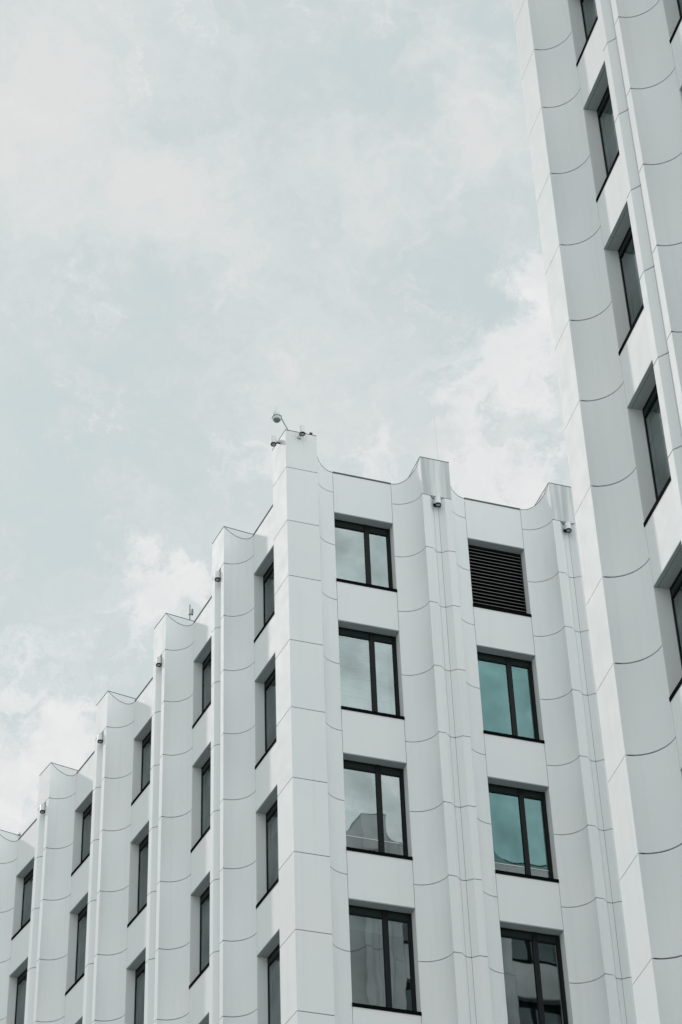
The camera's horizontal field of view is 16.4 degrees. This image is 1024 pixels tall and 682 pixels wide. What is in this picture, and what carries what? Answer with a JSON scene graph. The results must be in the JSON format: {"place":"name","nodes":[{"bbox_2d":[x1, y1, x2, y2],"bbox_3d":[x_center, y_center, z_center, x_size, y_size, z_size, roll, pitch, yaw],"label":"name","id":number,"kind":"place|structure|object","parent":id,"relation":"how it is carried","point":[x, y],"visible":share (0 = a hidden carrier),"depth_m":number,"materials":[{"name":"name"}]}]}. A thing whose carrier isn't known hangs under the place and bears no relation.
{"place":"outdoors","nodes":[
{"label":"outdoors","id":0,"kind":"place"},
{"bbox_2d":[0,0,570,835],"label":"sky","id":1,"kind":"structure","parent":0,"point":[216,216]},
{"bbox_2d":[512,0,681,1023],"bbox_3d":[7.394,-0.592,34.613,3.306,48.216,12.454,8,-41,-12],"label":"tower block","id":2,"kind":"structure","parent":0,"point":[601,80],"depth_m":40.76,"materials":[{"name":"white"}]},
{"bbox_2d":[567,0,597,66],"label":"window","id":3,"kind":"structure","parent":2,"relation":"in","point":[583,13],"depth_m":48.08,"materials":[{"name":"grey"}]},
{"bbox_2d":[583,60,619,201],"bbox_3d":[5.288,-7.414,45.010,0.570,2.764,1.888,8,-41,-12],"label":"window","id":4,"kind":"structure","parent":2,"relation":"in","point":[598,111],"depth_m":45.83,"materials":[{"name":"grey"}]},
{"bbox_2d":[604,201,643,355],"bbox_3d":[5.408,-4.363,42.433,0.570,2.807,1.888,8,-41,-12],"label":"window","id":5,"kind":"structure","parent":2,"relation":"in","point":[620,256],"depth_m":43.22,"materials":[{"name":"grey"}]},
{"bbox_2d":[627,360,670,526],"bbox_3d":[5.528,-1.316,39.860,0.570,2.776,1.888,8,-41,-12],"label":"window","id":6,"kind":"structure","parent":2,"relation":"in","point":[644,413],"depth_m":40.61,"materials":[{"name":"grey"}]},
{"bbox_2d":[653,540,681,701],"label":"window","id":7,"kind":"structure","parent":2,"relation":"in","point":[668,586],"depth_m":38.28,"materials":[{"name":"grey"}]},
{"bbox_2d":[663,0,681,43],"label":"window","id":8,"kind":"structure","parent":2,"relation":"in","point":[673,8],"depth_m":42.47,"materials":[{"name":"grey"}]},
{"label":"ground","id":9,"kind":"structure","parent":0,"visible":0},
{"bbox_2d":[0,429,636,1023],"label":"office building","id":10,"kind":"structure","parent":9,"relation":"on","point":[344,763],"depth_m":53.20,"materials":[{"name":"white concrete"}]},
{"bbox_2d":[6,957,27,1023],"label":"window","id":11,"kind":"structure","parent":10,"relation":"in","point":[18,978],"depth_m":64.57,"materials":[{"name":"grey"}]},
{"bbox_2d":[11,857,33,940],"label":"window","id":12,"kind":"structure","parent":10,"relation":"in","point":[24,879],"depth_m":66.53,"materials":[{"name":"grey glass"}]},
{"bbox_2d":[40,804,45,813],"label":"wall spotlight","id":13,"kind":"object","parent":10,"relation":"attached to","point":[42,809],"depth_m":65.20,"materials":[{"name":"white metal"}]},
{"bbox_2d":[65,892,87,995],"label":"window","id":14,"kind":"structure","parent":10,"relation":"in","point":[78,915],"depth_m":61.90,"materials":[{"name":"grey glass"}]},
{"bbox_2d":[75,1015,82,1023],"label":"window","id":15,"kind":"structure","parent":10,"relation":"in","point":[79,1021],"depth_m":59.64,"materials":[{"name":"grey"}]},
{"bbox_2d":[71,789,92,875],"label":"window","id":16,"kind":"structure","parent":10,"relation":"in","point":[83,813],"depth_m":64.07,"materials":[{"name":"grey glass"}]},
{"bbox_2d":[97,733,102,743],"bbox_3d":[-6.346,6.016,62.770,0.216,0.251,0.196,-2,-40,0],"label":"wall spotlight","id":17,"kind":"object","parent":10,"relation":"attached to","point":[100,738],"depth_m":62.71,"materials":[{"name":"white metal"}]},
{"bbox_2d":[125,947,145,1023],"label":"window","id":18,"kind":"structure","parent":10,"relation":"in","point":[135,972],"depth_m":57.24,"materials":[{"name":"grey"}]},
{"bbox_2d":[127,820,148,927],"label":"window","id":19,"kind":"structure","parent":10,"relation":"in","point":[138,876],"depth_m":59.39,"materials":[{"name":"grey glass"}]},
{"bbox_2d":[131,716,151,805],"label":"window","id":20,"kind":"structure","parent":10,"relation":"in","point":[142,741],"depth_m":61.56,"materials":[{"name":"grey glass"}]},
{"bbox_2d":[156,657,161,666],"bbox_3d":[-4.603,3.829,60.263,0.217,0.251,0.196,-2,-40,0],"label":"wall spotlight","id":21,"kind":"object","parent":10,"relation":"attached to","point":[158,661],"depth_m":60.19,"materials":[{"name":"white metal"}]},
{"bbox_2d":[188,605,192,619],"bbox_3d":[-3.931,3.188,61.854,0.045,2.060,0.291,14,-43,-18],"label":"antenna mast","id":22,"kind":"object","parent":10,"relation":"on","point":[190,611],"visible":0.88,"depth_m":62.29,"materials":[{"name":"grey metal"}]},
{"bbox_2d":[189,871,209,988],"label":"window","id":23,"kind":"structure","parent":10,"relation":"in","point":[200,897],"depth_m":54.52,"materials":[{"name":"grey glass"}]},
{"bbox_2d":[190,741,210,852],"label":"window","id":24,"kind":"structure","parent":10,"relation":"in","point":[201,769],"depth_m":56.87,"materials":[{"name":"grey glass"}]},
{"bbox_2d":[192,635,211,728],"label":"window","id":25,"kind":"structure","parent":10,"relation":"in","point":[202,663],"depth_m":59.03,"materials":[{"name":"grey"}]},
{"bbox_2d":[198,1012,208,1023],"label":"window","id":26,"kind":"structure","parent":10,"relation":"in","point":[205,1020],"depth_m":52.33,"materials":[{"name":"grey"}]},
{"bbox_2d":[214,571,220,581],"bbox_3d":[-2.973,1.585,57.682,0.218,0.251,0.196,-2,-40,0],"label":"wall spotlight","id":27,"kind":"object","parent":10,"relation":"attached to","point":[217,576],"depth_m":57.62,"materials":[{"name":"white metal"}]},
{"bbox_2d":[254,544,274,642],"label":"window","id":28,"kind":"structure","parent":10,"relation":"in","point":[264,603],"depth_m":56.43,"materials":[{"name":"grey"}]},
{"bbox_2d":[255,653,276,769],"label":"window","id":29,"kind":"structure","parent":10,"relation":"in","point":[265,683],"depth_m":54.25,"materials":[{"name":"grey"}]},
{"bbox_2d":[256,784,278,908],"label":"window","id":30,"kind":"structure","parent":10,"relation":"in","point":[267,866],"depth_m":51.92,"materials":[{"name":"grey glass"}]},
{"bbox_2d":[257,929,280,1023],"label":"window","id":31,"kind":"structure","parent":10,"relation":"in","point":[268,959],"depth_m":49.73,"materials":[{"name":"grey"}]},
{"bbox_2d":[271,435,281,446],"bbox_3d":[-1.522,-1.642,55.639,0.300,0.245,0.140,24,-47,-27],"label":"wall spotlight","id":32,"kind":"object","parent":10,"relation":"attached to","point":[274,441],"depth_m":55.57,"materials":[{"name":"white metal"}]},
{"bbox_2d":[272,406,287,429],"bbox_3d":[-1.433,-2.164,55.984,0.446,0.798,0.241,24,-47,-27],"label":"dome camera","id":33,"kind":"object","parent":10,"relation":"on","point":[276,416],"visible":1,"depth_m":55.90,"materials":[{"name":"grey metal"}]},
{"bbox_2d":[297,425,304,438],"bbox_3d":[-0.944,-1.868,55.653,0.146,0.299,0.248,25,-47,-28],"label":"wall spotlight","id":34,"kind":"object","parent":10,"relation":"attached to","point":[301,431],"depth_m":55.59,"materials":[{"name":"white metal"}]},
{"bbox_2d":[334,512,396,591],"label":"window","id":35,"kind":"structure","parent":10,"relation":"in","point":[367,526],"depth_m":55.39,"materials":[{"name":"grey"}]},
{"bbox_2d":[338,619,404,719],"bbox_3d":[0.605,3.596,52.748,1.558,2.520,0.382,11,-42,-15],"label":"window","id":36,"kind":"structure","parent":10,"relation":"in","point":[372,634],"depth_m":53.01,"materials":[{"name":"grey"}]},
{"bbox_2d":[343,752,412,860],"bbox_3d":[0.691,6.387,50.477,1.558,2.519,0.520,11,-42,-15],"label":"window","id":37,"kind":"structure","parent":10,"relation":"in","point":[378,767],"depth_m":50.65,"materials":[{"name":"grey"}]},
{"bbox_2d":[348,898,421,1015],"bbox_3d":[0.800,9.146,48.147,1.558,2.536,0.520,11,-42,-15],"label":"window","id":38,"kind":"structure","parent":10,"relation":"in","point":[383,936],"depth_m":48.24,"materials":[{"name":"grey glass"}]},
{"bbox_2d":[433,496,440,506],"bbox_3d":[2.258,-0.220,55.788,0.196,0.251,0.218,-2,-40,0],"label":"wall spotlight","id":39,"kind":"object","parent":10,"relation":"attached to","point":[437,503],"depth_m":55.71,"materials":[{"name":"white metal"}]},
{"bbox_2d":[467,537,531,616],"bbox_3d":[3.664,1.627,55.781,1.550,2.129,0.356,11,-42,-15],"label":"vent","id":40,"kind":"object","parent":10,"relation":"in","point":[495,574],"depth_m":56.03,"materials":[{"name":"grey metal"}]},
{"bbox_2d":[476,644,544,743],"bbox_3d":[3.739,4.250,53.667,1.550,2.520,0.519,11,-42,-15],"label":"window","id":41,"kind":"structure","parent":10,"relation":"in","point":[508,680],"depth_m":53.79,"materials":[{"name":"teal glass"}]},
{"bbox_2d":[487,776,558,882],"bbox_3d":[3.847,6.998,51.346,1.550,2.519,0.519,11,-42,-15],"label":"window","id":42,"kind":"structure","parent":10,"relation":"in","point":[520,812],"depth_m":51.45,"materials":[{"name":"teal glass"}]},
{"bbox_2d":[499,920,572,1023],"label":"window","id":43,"kind":"structure","parent":10,"relation":"in","point":[535,969],"depth_m":49.18,"materials":[{"name":"grey glass"}]},
{"bbox_2d":[563,522,571,532],"bbox_3d":[5.410,0.390,56.657,0.196,0.251,0.218,-2,-40,0],"label":"wall spotlight","id":44,"kind":"object","parent":10,"relation":"attached to","point":[567,529],"depth_m":56.59,"materials":[{"name":"white metal"}]}
]}

